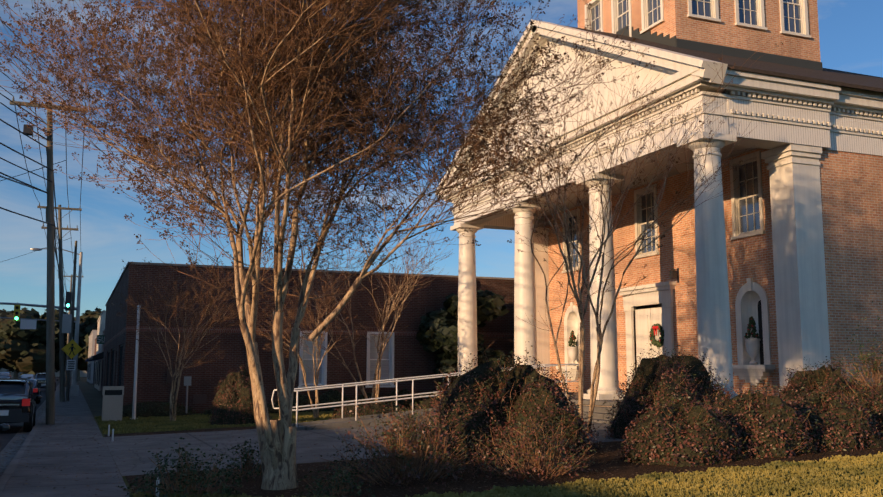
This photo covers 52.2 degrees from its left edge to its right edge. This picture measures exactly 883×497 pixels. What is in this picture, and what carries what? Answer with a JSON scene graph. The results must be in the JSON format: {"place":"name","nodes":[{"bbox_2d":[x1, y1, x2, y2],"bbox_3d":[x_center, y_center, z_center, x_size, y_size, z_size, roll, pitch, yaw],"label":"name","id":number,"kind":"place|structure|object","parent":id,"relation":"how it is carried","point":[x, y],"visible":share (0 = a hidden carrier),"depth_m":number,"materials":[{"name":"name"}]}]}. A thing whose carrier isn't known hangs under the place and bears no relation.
{"place":"outdoors","nodes":[
{"label":"outdoors","id":0,"kind":"place"},
{"bbox_2d":[0,377,59,451],"bbox_3d":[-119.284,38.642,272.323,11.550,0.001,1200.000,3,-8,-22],"label":"street asphalt","id":1,"kind":"structure","parent":0,"point":[7,436],"depth_m":30.28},
{"bbox_2d":[0,377,41,431],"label":"car","id":2,"kind":"object","parent":1,"relation":"on","point":[17,404],"visible":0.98,"depth_m":28.03,"materials":[{"name":"black paint"}]},
{"bbox_2d":[0,384,59,494],"bbox_3d":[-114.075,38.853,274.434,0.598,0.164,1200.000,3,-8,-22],"label":"kerb","id":3,"kind":"structure","parent":1,"relation":"on","point":[14,458],"depth_m":21.67,"materials":[{"name":"concrete"}]},
{"bbox_2d":[27,379,43,403],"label":"car","id":4,"kind":"object","parent":1,"relation":"on","point":[35,390],"visible":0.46,"depth_m":52.46,"materials":[{"name":"blue paint"}]},
{"bbox_2d":[0,377,129,496],"bbox_3d":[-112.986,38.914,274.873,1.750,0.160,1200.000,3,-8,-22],"label":"sidewalk","id":5,"kind":"structure","parent":0,"point":[75,408],"depth_m":17.69,"materials":[{"name":"concrete"}]},
{"bbox_2d":[7,416,121,495],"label":"fallen leaves","id":6,"kind":"object","parent":5,"relation":"on","point":[64,457],"depth_m":18.57,"materials":[{"name":"brown"}]},
{"bbox_2d":[65,241,76,400],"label":"utility pole","id":7,"kind":"object","parent":5,"relation":"on","point":[72,313],"visible":0.73,"depth_m":53.66,"materials":[{"name":"brown wood"}]},
{"bbox_2d":[62,337,81,402],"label":"pedestrian crossing sign","id":8,"kind":"object","parent":5,"relation":"on","point":[72,348],"visible":1,"depth_m":50.32,"materials":[{"name":"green metal"}]},
{"bbox_2d":[70,252,82,395],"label":"utility pole","id":9,"kind":"object","parent":5,"relation":"on","point":[74,389],"visible":0.89,"depth_m":62.53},
{"bbox_2d":[0,248,79,322],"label":"signal mast arm","id":10,"kind":"object","parent":9,"relation":"attached to","point":[24,304],"visible":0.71,"depth_m":61.74},
{"bbox_2d":[20,319,36,328],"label":"street name sign","id":11,"kind":"object","parent":10,"relation":"attached to","point":[27,324],"visible":0.93,"depth_m":61.46,"materials":[{"name":"white"}]},
{"bbox_2d":[77,377,102,416],"bbox_3d":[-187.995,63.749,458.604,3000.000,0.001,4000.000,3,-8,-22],"label":"ground","id":12,"kind":"structure","parent":0,"point":[92,394],"depth_m":67.44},
{"bbox_2d":[0,310,57,377],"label":"oak tree","id":13,"kind":"object","parent":12,"relation":"on","point":[19,352],"visible":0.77,"depth_m":163.37,"materials":[{"name":"green plant"}]},
{"bbox_2d":[7,307,74,378],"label":"oak tree","id":14,"kind":"object","parent":12,"relation":"on","point":[40,332],"visible":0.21,"depth_m":166.14,"materials":[{"name":"green plant"}]},
{"bbox_2d":[10,96,87,424],"bbox_3d":[-13.592,0.489,30.542,2.500,11.397,0.300,3,-8,-22],"label":"utility pole","id":15,"kind":"object","parent":12,"relation":"on","point":[50,361],"visible":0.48,"depth_m":30.50,"materials":[{"name":"brown wood"}]},
{"bbox_2d":[37,203,81,401],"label":"utility pole","id":16,"kind":"object","parent":12,"relation":"on","point":[61,341],"visible":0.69,"depth_m":52.27,"materials":[{"name":"brown wood"}]},
{"bbox_2d":[0,19,85,313],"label":"overhead wires","id":17,"kind":"object","parent":16,"relation":"attached to","point":[55,233],"visible":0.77,"depth_m":31.27,"materials":[{"name":"black"}]},
{"bbox_2d":[62,314,71,332],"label":"grey sign","id":18,"kind":"object","parent":16,"relation":"attached to","point":[66,323],"visible":0.93,"depth_m":52.10,"materials":[{"name":"silver metal"}]},
{"bbox_2d":[55,320,90,379],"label":"oak tree","id":19,"kind":"object","parent":12,"relation":"on","point":[82,358],"visible":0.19,"depth_m":170.09,"materials":[{"name":"green plant"}]},
{"bbox_2d":[82,318,97,352],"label":"oak tree","id":20,"kind":"object","parent":12,"relation":"on","point":[92,326],"visible":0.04,"depth_m":171.32,"materials":[{"name":"green plant"}]},
{"bbox_2d":[87,330,96,383],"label":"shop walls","id":21,"kind":"structure","parent":12,"relation":"on","point":[92,338],"depth_m":120.97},
{"bbox_2d":[80,307,104,351],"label":"oak tree","id":22,"kind":"object","parent":12,"relation":"on","point":[93,316],"visible":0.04,"depth_m":173.87,"materials":[{"name":"green plant"}]},
{"bbox_2d":[94,311,105,390],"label":"cream shop walls","id":23,"kind":"structure","parent":12,"relation":"on","point":[101,327],"depth_m":82.53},
{"bbox_2d":[102,264,513,413],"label":"red brick building walls","id":24,"kind":"structure","parent":12,"relation":"on","point":[412,358],"depth_m":38.27,"materials":[{"name":"brick"}]},
{"bbox_2d":[106,344,122,385],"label":"building windows","id":25,"kind":"structure","parent":24,"relation":"attached to","point":[120,364],"depth_m":46.58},
{"bbox_2d":[167,277,433,403],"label":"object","id":26,"kind":"object","parent":24,"relation":"attached to","point":[200,399],"visible":0.27,"depth_m":36.44,"materials":[{"name":"brown"}]},
{"bbox_2d":[104,326,513,345],"bbox_3d":[-2.354,5.603,53.745,32.512,0.200,26.012,3,-8,-22],"label":"brick band","id":27,"kind":"object","parent":24,"relation":"attached to","point":[238,330],"visible":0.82,"depth_m":38.41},
{"bbox_2d":[105,262,513,305],"bbox_3d":[-2.346,2.999,54.078,32.590,0.090,26.050,3,-8,-22],"label":"roof edge","id":28,"kind":"object","parent":24,"relation":"on","point":[169,264],"visible":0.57,"depth_m":39.27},
{"bbox_2d":[298,331,327,387],"bbox_3d":[-5.484,4.725,38.460,1.280,2.420,0.270,3,-8,-22],"label":"window frame","id":29,"kind":"object","parent":24,"relation":"attached to","point":[324,370],"visible":0.6,"depth_m":38.48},
{"bbox_2d":[303,335,321,382],"bbox_3d":[-5.519,4.737,38.545,0.870,2.090,0.041,3,-8,-22],"label":"window","id":30,"kind":"structure","parent":29,"relation":"in","point":[309,371],"depth_m":38.52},
{"bbox_2d":[298,325,394,389],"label":"sills and lintels","id":31,"kind":"object","parent":24,"relation":"attached to","point":[367,328],"visible":0.52,"depth_m":39.45,"materials":[{"name":"brick"}]},
{"bbox_2d":[365,332,394,387],"bbox_3d":[-2.696,4.877,39.585,1.340,2.420,0.270,3,-8,-22],"label":"window frame","id":32,"kind":"object","parent":24,"relation":"attached to","point":[391,359],"visible":0.71,"depth_m":39.60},
{"bbox_2d":[370,336,388,382],"bbox_3d":[-2.731,4.888,39.670,0.930,2.090,0.041,3,-8,-22],"label":"window","id":33,"kind":"structure","parent":32,"relation":"in","point":[384,364],"depth_m":39.67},
{"bbox_2d":[103,421,624,475],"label":"forecourt pavement","id":34,"kind":"structure","parent":0,"point":[130,465],"depth_m":20.39,"materials":[{"name":"concrete"}]},
{"bbox_2d":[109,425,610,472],"bbox_3d":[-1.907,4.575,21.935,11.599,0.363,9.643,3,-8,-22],"label":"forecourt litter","id":35,"kind":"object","parent":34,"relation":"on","point":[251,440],"visible":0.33,"depth_m":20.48,"materials":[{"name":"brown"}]},
{"bbox_2d":[291,397,567,430],"bbox_3d":[-0.309,4.897,26.907,8.550,0.884,1.500,3,-8,-22],"label":"concrete ramp","id":36,"kind":"object","parent":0,"point":[366,420],"visible":0.08,"depth_m":25.75,"materials":[{"name":"concrete"}]},
{"bbox_2d":[0,0,882,316],"label":"sky","id":37,"kind":"structure","parent":0,"point":[850,31],"materials":[{"name":"blue"}]},
{"bbox_2d":[94,414,882,496],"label":"lawn ground","id":38,"kind":"structure","parent":0,"point":[124,478],"depth_m":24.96,"materials":[{"name":"brown soil"}]},
{"bbox_2d":[102,386,123,420],"bbox_3d":[-11.663,5.505,31.966,0.700,1.220,0.700,3,-8,-22],"label":"trash receptacle","id":39,"kind":"object","parent":38,"relation":"on","point":[112,404],"visible":0.96,"depth_m":31.67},
{"bbox_2d":[130,305,140,419],"bbox_3d":[-11.138,4.144,32.910,0.260,4.170,0.260,3,-8,-22],"label":"pole","id":40,"kind":"object","parent":38,"relation":"on","point":[135,377],"visible":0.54,"depth_m":32.83,"materials":[{"name":"white"}]},
{"bbox_2d":[122,401,196,417],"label":"lawn shrub","id":41,"kind":"object","parent":38,"relation":"on","point":[153,408],"visible":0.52,"depth_m":34.18,"materials":[{"name":"green plant"}]},
{"bbox_2d":[116,437,243,496],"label":"shrub","id":42,"kind":"object","parent":38,"relation":"on","point":[185,478],"visible":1,"depth_m":12.55,"materials":[{"name":"green plant"}]},
{"bbox_2d":[113,250,269,420],"bbox_3d":[-8.629,3.058,31.784,5.672,6.134,5.358,3,-8,-22],"label":"crape myrtle","id":43,"kind":"object","parent":38,"relation":"on","point":[179,373],"visible":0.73,"depth_m":31.46,"materials":[{"name":"brown plant"}]},
{"bbox_2d":[111,253,271,363],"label":"myrtle seed pods","id":44,"kind":"object","parent":43,"relation":"attached to","point":[185,292],"visible":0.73,"depth_m":31.47,"materials":[{"name":"brown"}]},
{"bbox_2d":[208,365,271,424],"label":"dark round shrub","id":45,"kind":"object","parent":38,"relation":"on","point":[232,402],"visible":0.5,"depth_m":28.79,"materials":[{"name":"green plant"}]},
{"bbox_2d":[220,437,262,481],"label":"shrub","id":46,"kind":"object","parent":38,"relation":"on","point":[249,464],"visible":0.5,"depth_m":14.55,"materials":[{"name":"green plant"}]},
{"bbox_2d":[95,409,410,433],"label":"lawn grass blades","id":47,"kind":"object","parent":38,"relation":"on","point":[126,424],"visible":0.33,"depth_m":29.94,"materials":[{"name":"green plant"}]},
{"bbox_2d":[261,419,297,489],"bbox_3d":[-2.398,3.131,13.418,0.540,1.156,0.565,3,-8,-22],"label":"tree trunk","id":48,"kind":"object","parent":38,"relation":"on","point":[283,476],"visible":0.79,"depth_m":13.31,"materials":[{"name":"wood"}]},
{"bbox_2d":[274,393,314,412],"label":"bush","id":49,"kind":"object","parent":38,"relation":"on","point":[303,400],"visible":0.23,"depth_m":36.69,"materials":[{"name":"green plant"}]},
{"bbox_2d":[237,269,360,417],"bbox_3d":[-5.088,3.361,32.121,4.526,5.513,4.176,-5,-9,33],"label":"crape myrtle","id":50,"kind":"object","parent":38,"relation":"on","point":[315,413],"visible":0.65,"depth_m":32.46,"materials":[{"name":"brown plant"}]},
{"bbox_2d":[236,266,365,355],"bbox_3d":[-5.087,2.242,32.272,4.557,3.272,4.208,-5,-9,32],"label":"tree foliage","id":51,"kind":"object","parent":50,"relation":"attached to","point":[290,311],"visible":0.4,"depth_m":32.58,"materials":[{"name":"brown"}]},
{"bbox_2d":[0,0,649,473],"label":"crape myrtle","id":52,"kind":"object","parent":38,"relation":"on","point":[248,314],"visible":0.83,"depth_m":13.41,"materials":[{"name":"brown plant"}]},
{"bbox_2d":[0,0,650,298],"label":"crape myrtle pods","id":53,"kind":"object","parent":52,"relation":"attached to","point":[283,90],"visible":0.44,"depth_m":13.30,"materials":[{"name":"brown"}]},
{"bbox_2d":[312,389,353,411],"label":"bush","id":54,"kind":"object","parent":38,"relation":"on","point":[330,396],"visible":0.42,"depth_m":37.28,"materials":[{"name":"green plant"}]},
{"bbox_2d":[295,463,374,496],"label":"shrub","id":55,"kind":"object","parent":38,"relation":"on","point":[339,481],"visible":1,"depth_m":12.34,"materials":[{"name":"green plant"}]},
{"bbox_2d":[329,399,404,418],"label":"shrub","id":56,"kind":"object","parent":38,"relation":"on","point":[379,407],"visible":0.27,"depth_m":28.81,"materials":[{"name":"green plant"}]},
{"bbox_2d":[283,212,462,400],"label":"tree","id":57,"kind":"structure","parent":38,"relation":"on","point":[378,363],"depth_m":36.83,"materials":[{"name":"brown plant"}]},
{"bbox_2d":[284,208,453,327],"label":"crape myrtle pods","id":58,"kind":"object","parent":57,"relation":"attached to","point":[376,272],"visible":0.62,"depth_m":36.68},
{"bbox_2d":[385,387,419,409],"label":"bush","id":59,"kind":"object","parent":38,"relation":"on","point":[404,401],"visible":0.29,"depth_m":38.44,"materials":[{"name":"green plant"}]},
{"bbox_2d":[320,395,486,489],"bbox_3d":[-0.457,3.163,13.897,2.310,1.784,2.529,-3,-8,21],"label":"shrub","id":60,"kind":"object","parent":38,"relation":"on","point":[407,447],"visible":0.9,"depth_m":13.60,"materials":[{"name":"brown plant"}]},
{"bbox_2d":[271,364,578,426],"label":"ramp rails","id":61,"kind":"object","parent":38,"relation":"on","point":[397,380],"visible":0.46,"depth_m":26.25,"materials":[{"name":"metal"}]},
{"bbox_2d":[416,289,513,380],"bbox_3d":[0.790,4.477,39.684,4.157,5.502,4.106,3,-8,-22],"label":"evergreen","id":62,"kind":"object","parent":38,"relation":"on","point":[437,331],"visible":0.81,"depth_m":39.01,"materials":[{"name":"green plant"}]},
{"bbox_2d":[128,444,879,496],"bbox_3d":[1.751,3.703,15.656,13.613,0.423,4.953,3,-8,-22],"label":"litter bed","id":63,"kind":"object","parent":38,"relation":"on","point":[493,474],"visible":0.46,"depth_m":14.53,"materials":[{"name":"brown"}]},
{"bbox_2d":[130,451,882,496],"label":"lawn","id":64,"kind":"structure","parent":38,"relation":"on","point":[846,476],"depth_m":12.25,"materials":[{"name":"green plant"}]},
{"bbox_2d":[417,341,606,462],"bbox_3d":[1.333,3.334,17.639,3.964,3.010,3.763,3,-8,-22],"label":"shrub","id":65,"kind":"object","parent":38,"relation":"on","point":[492,393],"visible":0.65,"depth_m":16.72,"materials":[{"name":"green plant"}]},
{"bbox_2d":[433,391,622,423],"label":"steps","id":66,"kind":"structure","parent":38,"relation":"on","point":[599,412],"depth_m":25.63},
{"bbox_2d":[450,223,483,377],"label":"portico column","id":67,"kind":"structure","parent":66,"relation":"on","point":[467,321],"depth_m":38.01,"materials":[{"name":"white paint"}]},
{"bbox_2d":[504,201,543,370],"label":"portico column","id":68,"kind":"structure","parent":66,"relation":"on","point":[524,288],"depth_m":33.15,"materials":[{"name":"white paint"}]},
{"bbox_2d":[534,227,549,376],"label":"column","id":69,"kind":"structure","parent":66,"relation":"on","point":[543,346],"depth_m":38.95,"materials":[{"name":"white paint"}]},
{"bbox_2d":[576,172,624,399],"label":"portico column","id":70,"kind":"structure","parent":66,"relation":"on","point":[608,385],"depth_m":28.18,"materials":[{"name":"white paint"}]},
{"bbox_2d":[677,131,737,397],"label":"portico column","id":71,"kind":"structure","parent":66,"relation":"on","point":[713,318],"depth_m":23.39,"materials":[{"name":"white paint"}]},
{"bbox_2d":[761,143,830,394],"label":"corner pillar","id":72,"kind":"structure","parent":66,"relation":"on","point":[799,264],"depth_m":24.74,"materials":[{"name":"white paint"}]},
{"bbox_2d":[462,414,604,484],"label":"shrub","id":73,"kind":"object","parent":38,"relation":"on","point":[534,449],"visible":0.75,"depth_m":13.89,"materials":[{"name":"brown plant"}]},
{"bbox_2d":[427,8,776,432],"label":"bare tree","id":74,"kind":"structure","parent":38,"relation":"on","point":[596,372],"depth_m":21.86,"materials":[{"name":"brown plant"}]},
{"bbox_2d":[429,14,782,315],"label":"crape myrtle pods","id":75,"kind":"object","parent":74,"relation":"attached to","point":[597,314],"visible":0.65,"depth_m":21.89,"materials":[{"name":"plant"}]},
{"bbox_2d":[603,343,734,438],"bbox_3d":[5.253,3.602,20.370,3.234,2.980,3.339,-1,-8,8],"label":"shrub","id":76,"kind":"object","parent":38,"relation":"on","point":[660,378],"visible":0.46,"depth_m":19.86,"materials":[{"name":"green plant"}]},
{"bbox_2d":[618,391,753,466],"bbox_3d":[4.164,3.296,15.600,2.431,1.638,2.238,3,-8,-22],"label":"hedge","id":77,"kind":"object","parent":38,"relation":"on","point":[677,433],"visible":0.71,"depth_m":15.07,"materials":[{"name":"green plant"}]},
{"bbox_2d":[545,111,882,395],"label":"church walls","id":78,"kind":"structure","parent":38,"relation":"on","point":[851,183],"depth_m":27.26,"materials":[{"name":"brick"}]},
{"bbox_2d":[556,302,584,380],"bbox_3d":[5.439,3.815,36.985,0.780,3.230,1.700,3,-8,-22],"label":"arched niche","id":79,"kind":"object","parent":78,"relation":"attached to","point":[572,321],"visible":0.73,"depth_m":37.35,"materials":[{"name":"white paint"}]},
{"bbox_2d":[562,208,581,272],"bbox_3d":[5.462,-0.301,37.548,0.270,2.540,1.440,3,-8,-22],"label":"window","id":80,"kind":"structure","parent":78,"relation":"attached to","point":[568,215],"depth_m":37.70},
{"bbox_2d":[569,216,577,267],"bbox_3d":[5.548,-0.287,37.582,0.041,2.190,0.990,3,-8,-22],"label":"window","id":81,"kind":"structure","parent":80,"relation":"in","point":[574,235],"depth_m":37.65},
{"bbox_2d":[616,281,675,387],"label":"door","id":82,"kind":"structure","parent":78,"relation":"attached to","point":[662,295],"depth_m":32.30,"materials":[{"name":"wood"}]},
{"bbox_2d":[649,323,663,347],"bbox_3d":[7.571,3.058,31.670,0.178,0.853,0.839,3,-8,-22],"label":"door wreath","id":83,"kind":"object","parent":82,"relation":"attached to","point":[654,342],"depth_m":31.58,"materials":[{"name":"green plant"}]},
{"bbox_2d":[634,184,658,258],"bbox_3d":[7.460,-0.957,32.684,0.270,2.540,1.440,3,-8,-22],"label":"window","id":84,"kind":"structure","parent":78,"relation":"attached to","point":[638,209],"depth_m":32.99,"materials":[{"name":"wood"}]},
{"bbox_2d":[641,192,654,252],"bbox_3d":[7.546,-0.942,32.717,0.041,2.190,0.990,3,-8,-22],"label":"window","id":85,"kind":"structure","parent":84,"relation":"in","point":[643,198],"depth_m":32.81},
{"bbox_2d":[439,65,882,223],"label":"entablature mouldings","id":86,"kind":"object","parent":78,"relation":"attached to","point":[786,91],"visible":0.31,"depth_m":25.10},
{"bbox_2d":[435,19,727,201],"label":"pediment cornice","id":87,"kind":"structure","parent":86,"relation":"on","point":[671,61],"depth_m":27.60,"materials":[{"name":"wood"}]},
{"bbox_2d":[511,145,755,216],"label":"portico ceiling","id":88,"kind":"structure","parent":86,"relation":"on","point":[680,167],"depth_m":31.19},
{"bbox_2d":[562,25,882,92],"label":"roof","id":89,"kind":"structure","parent":78,"relation":"on","point":[851,80],"depth_m":27.59,"materials":[{"name":"grey"}]},
{"bbox_2d":[577,0,820,61],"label":"tower walls","id":90,"kind":"structure","parent":89,"relation":"on","point":[680,24],"depth_m":31.61,"materials":[{"name":"brick"}]},
{"bbox_2d":[584,0,603,31],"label":"tower window frame","id":91,"kind":"object","parent":90,"relation":"attached to","point":[596,3],"visible":0.44,"depth_m":35.37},
{"bbox_2d":[611,0,631,36],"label":"tower window frame","id":92,"kind":"object","parent":90,"relation":"attached to","point":[615,16],"visible":0.5,"depth_m":33.80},
{"bbox_2d":[618,0,628,30],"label":"tower window glass","id":93,"kind":"object","parent":92,"relation":"in","point":[625,8],"visible":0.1,"depth_m":33.56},
{"bbox_2d":[640,0,664,33],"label":"tower window frame","id":94,"kind":"object","parent":90,"relation":"attached to","point":[646,27],"visible":0.96,"depth_m":31.92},
{"bbox_2d":[648,0,660,25],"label":"tower window glass","id":95,"kind":"object","parent":94,"relation":"in","point":[651,19],"depth_m":31.72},
{"bbox_2d":[687,0,720,22],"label":"tower window frame","id":96,"kind":"object","parent":90,"relation":"attached to","point":[714,17],"visible":0.94,"depth_m":30.90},
{"bbox_2d":[692,0,710,16],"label":"tower window glass","id":97,"kind":"object","parent":96,"relation":"in","point":[701,8],"depth_m":30.96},
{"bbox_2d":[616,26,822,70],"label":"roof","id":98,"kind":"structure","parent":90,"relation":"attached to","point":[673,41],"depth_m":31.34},
{"bbox_2d":[734,0,766,30],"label":"tower window frame","id":99,"kind":"object","parent":90,"relation":"attached to","point":[760,25],"visible":0.98,"depth_m":31.70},
{"bbox_2d":[738,0,756,24],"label":"tower window glass","id":100,"kind":"object","parent":99,"relation":"in","point":[747,13],"depth_m":31.73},
{"bbox_2d":[779,0,810,38],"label":"tower window frame","id":101,"kind":"object","parent":90,"relation":"attached to","point":[802,4],"visible":0.98,"depth_m":32.48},
{"bbox_2d":[783,0,800,32],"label":"tower window glass","id":102,"kind":"object","parent":101,"relation":"in","point":[791,21],"depth_m":32.50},
{"bbox_2d":[729,151,765,239],"bbox_3d":[9.459,-1.612,27.819,0.270,2.540,1.440,3,-8,-22],"label":"window","id":103,"kind":"structure","parent":78,"relation":"attached to","point":[736,198],"depth_m":28.02,"materials":[{"name":"wood"}]},
{"bbox_2d":[739,161,759,232],"bbox_3d":[9.544,-1.597,27.852,0.041,2.190,0.990,3,-8,-22],"label":"window","id":104,"kind":"structure","parent":103,"relation":"in","point":[742,177],"depth_m":27.90,"materials":[{"name":"glass"}]},
{"bbox_2d":[733,278,774,384],"bbox_3d":[9.435,2.505,27.255,0.780,3.230,1.700,3,-8,-22],"label":"arched niche","id":105,"kind":"object","parent":78,"relation":"attached to","point":[751,294],"visible":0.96,"depth_m":27.43,"materials":[{"name":"white paint"}]},
{"bbox_2d":[744,339,759,364],"bbox_3d":[9.380,3.111,27.150,0.460,0.780,0.460,3,-8,-22],"label":"urn planter","id":106,"kind":"object","parent":105,"relation":"in","point":[752,347],"visible":0.94,"depth_m":27.02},
{"bbox_2d":[744,316,758,338],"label":"topiary","id":107,"kind":"object","parent":106,"relation":"in","point":[752,324],"visible":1,"depth_m":27.18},
{"bbox_2d":[704,381,837,458],"bbox_3d":[5.720,3.310,16.364,2.503,1.804,2.207,3,-8,-22],"label":"hedge","id":108,"kind":"object","parent":38,"relation":"on","point":[769,425],"visible":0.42,"depth_m":15.75,"materials":[{"name":"green plant"}]},
{"bbox_2d":[772,354,879,403],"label":"shrub","id":109,"kind":"object","parent":38,"relation":"on","point":[810,380],"visible":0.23,"depth_m":21.09,"materials":[{"name":"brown plant"}]},
{"bbox_2d":[787,382,882,450],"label":"hedge","id":110,"kind":"object","parent":38,"relation":"on","point":[846,425],"visible":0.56,"depth_m":16.50,"materials":[{"name":"green plant"}]},
{"bbox_2d":[833,301,882,400],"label":"sparse shrub","id":111,"kind":"object","parent":38,"relation":"on","point":[874,368],"visible":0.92,"depth_m":19.81,"materials":[{"name":"brown plant"}]},
{"bbox_2d":[844,376,882,433],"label":"hedge","id":112,"kind":"object","parent":38,"relation":"on","point":[872,397],"visible":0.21,"depth_m":17.56,"materials":[{"name":"brown plant"}]},
{"bbox_2d":[470,39,674,171],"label":"pediment","id":113,"kind":"structure","parent":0,"point":[639,82],"depth_m":29.83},
{"bbox_2d":[453,95,882,229],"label":"entablature boards","id":114,"kind":"object","parent":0,"point":[766,135],"visible":0.5,"depth_m":25.52,"materials":[{"name":"wood"}]},
{"bbox_2d":[758,300,763,364],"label":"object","id":115,"kind":"object","parent":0,"point":[760,333],"depth_m":27.46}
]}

